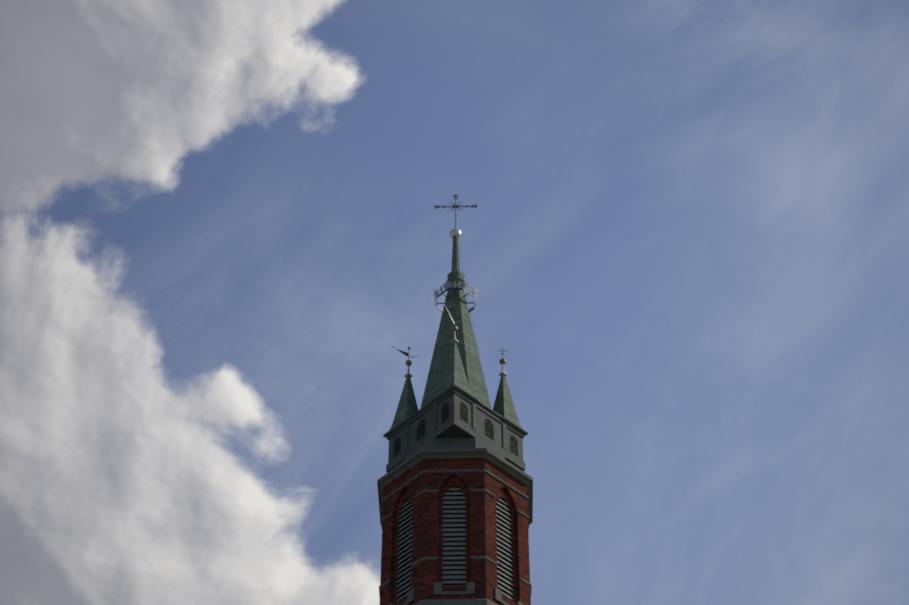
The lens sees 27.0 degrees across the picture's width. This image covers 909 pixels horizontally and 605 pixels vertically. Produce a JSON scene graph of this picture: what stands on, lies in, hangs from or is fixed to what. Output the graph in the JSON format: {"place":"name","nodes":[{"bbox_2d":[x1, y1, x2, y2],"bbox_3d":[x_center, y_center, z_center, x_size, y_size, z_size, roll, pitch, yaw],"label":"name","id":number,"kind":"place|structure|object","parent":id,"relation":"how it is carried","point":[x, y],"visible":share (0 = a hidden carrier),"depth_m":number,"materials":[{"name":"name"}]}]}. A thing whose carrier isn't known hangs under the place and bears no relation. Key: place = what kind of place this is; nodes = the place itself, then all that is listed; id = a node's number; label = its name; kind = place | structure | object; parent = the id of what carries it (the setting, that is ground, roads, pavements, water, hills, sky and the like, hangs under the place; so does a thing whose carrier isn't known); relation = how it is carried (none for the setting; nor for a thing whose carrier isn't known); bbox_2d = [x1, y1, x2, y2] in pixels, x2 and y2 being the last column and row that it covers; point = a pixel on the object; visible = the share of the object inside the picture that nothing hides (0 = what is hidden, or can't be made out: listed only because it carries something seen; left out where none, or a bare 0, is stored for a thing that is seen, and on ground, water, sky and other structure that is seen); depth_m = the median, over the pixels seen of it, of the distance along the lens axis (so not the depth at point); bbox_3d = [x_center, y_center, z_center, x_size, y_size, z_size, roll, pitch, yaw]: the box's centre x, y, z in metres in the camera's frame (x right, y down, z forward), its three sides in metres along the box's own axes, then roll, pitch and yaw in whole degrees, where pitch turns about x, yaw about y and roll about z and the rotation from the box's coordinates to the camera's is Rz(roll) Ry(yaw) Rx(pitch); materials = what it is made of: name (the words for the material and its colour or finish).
{"place":"outdoors","nodes":[
{"label":"outdoors","id":0,"kind":"place"},
{"bbox_2d":[0,0,908,604],"label":"sky","id":1,"kind":"structure","parent":0,"point":[685,243],"materials":[{"name":"blue"}]},
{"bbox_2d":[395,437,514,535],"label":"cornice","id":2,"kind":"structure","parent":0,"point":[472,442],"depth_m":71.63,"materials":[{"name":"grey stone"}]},
{"bbox_3d":[0.496,42.652,63.966,16.000,37.600,46.050,-1,-47,1],"label":"church","id":3,"kind":"object","parent":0,"visible":0},
{"bbox_2d":[380,459,530,604],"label":"belfry walls","id":4,"kind":"structure","parent":3,"relation":"on","point":[481,537],"depth_m":68.20,"materials":[{"name":"red brick"}]},
{"bbox_2d":[396,487,513,601],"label":"louvered windows","id":5,"kind":"structure","parent":4,"relation":"in","point":[454,541],"depth_m":67.92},
{"bbox_2d":[377,448,532,604],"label":"stone trim","id":6,"kind":"structure","parent":4,"relation":"attached to","point":[420,455],"depth_m":69.90,"materials":[{"name":"grey stone"}]},
{"bbox_2d":[402,490,507,527],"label":"belfry inner caps","id":7,"kind":"object","parent":4,"relation":"attached to","point":[410,506],"depth_m":71.84,"materials":[{"name":"black"}]},
{"bbox_2d":[386,388,525,472],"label":"lantern box","id":8,"kind":"object","parent":4,"relation":"on","point":[454,425],"visible":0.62,"depth_m":72.77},
{"bbox_2d":[383,376,417,438],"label":"pinnacle","id":9,"kind":"object","parent":8,"relation":"on","point":[407,407],"visible":0.31,"depth_m":75.27,"materials":[{"name":"green metal"}]},
{"bbox_2d":[430,341,478,402],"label":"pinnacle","id":10,"kind":"object","parent":8,"relation":"on","point":[454,374],"visible":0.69,"depth_m":73.70,"materials":[{"name":"green metal"}]},
{"bbox_2d":[404,325,506,377],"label":"finials","id":11,"kind":"object","parent":10,"relation":"on","point":[454,329],"visible":0.73,"depth_m":76.75,"materials":[{"name":"grey metal"}]},
{"bbox_2d":[392,312,506,357],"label":"pinnacle ironwork","id":12,"kind":"object","parent":11,"relation":"on","point":[406,353],"visible":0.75,"depth_m":77.64,"materials":[{"name":"black metal"}]},
{"bbox_2d":[420,280,490,408],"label":"spire","id":13,"kind":"structure","parent":8,"relation":"on","point":[465,338],"depth_m":76.73,"materials":[{"name":"green metal"}]},
{"bbox_2d":[437,289,473,303],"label":"spire crown struts","id":14,"kind":"object","parent":13,"relation":"attached to","point":[455,295],"visible":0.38,"depth_m":79.61,"materials":[{"name":"grey metal"}]},
{"bbox_2d":[447,236,463,283],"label":"spire tip","id":15,"kind":"object","parent":13,"relation":"on","point":[455,273],"visible":0.85,"depth_m":81.32,"materials":[{"name":"green metal"}]},
{"bbox_2d":[450,228,460,238],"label":"ball finial","id":16,"kind":"object","parent":15,"relation":"on","point":[453,233],"visible":0.69,"depth_m":82.87,"materials":[{"name":"silver metal"}]},
{"bbox_2d":[434,194,477,227],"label":"cross","id":17,"kind":"object","parent":16,"relation":"on","point":[455,206],"visible":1,"depth_m":84.38,"materials":[{"name":"metal"}]},
{"bbox_2d":[433,280,477,312],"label":"spire crown","id":18,"kind":"object","parent":13,"relation":"attached to","point":[463,285],"visible":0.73,"depth_m":79.56,"materials":[{"name":"metal"}]},
{"bbox_2d":[460,237,491,408],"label":"lightning conductor","id":19,"kind":"object","parent":13,"relation":"attached to","point":[473,326],"visible":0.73,"depth_m":78.19,"materials":[{"name":"grey metal"}]},
{"bbox_2d":[394,403,517,456],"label":"windows","id":20,"kind":"structure","parent":8,"relation":"in","point":[488,430],"depth_m":72.94,"materials":[{"name":"black glass"}]},
{"bbox_2d":[386,386,525,437],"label":"cornice","id":21,"kind":"structure","parent":8,"relation":"on","point":[430,403],"depth_m":73.48,"materials":[{"name":"grey metal"}]},
{"bbox_2d":[493,375,528,436],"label":"pinnacle","id":22,"kind":"object","parent":8,"relation":"on","point":[504,407],"visible":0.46,"depth_m":75.17,"materials":[{"name":"green metal"}]}
]}

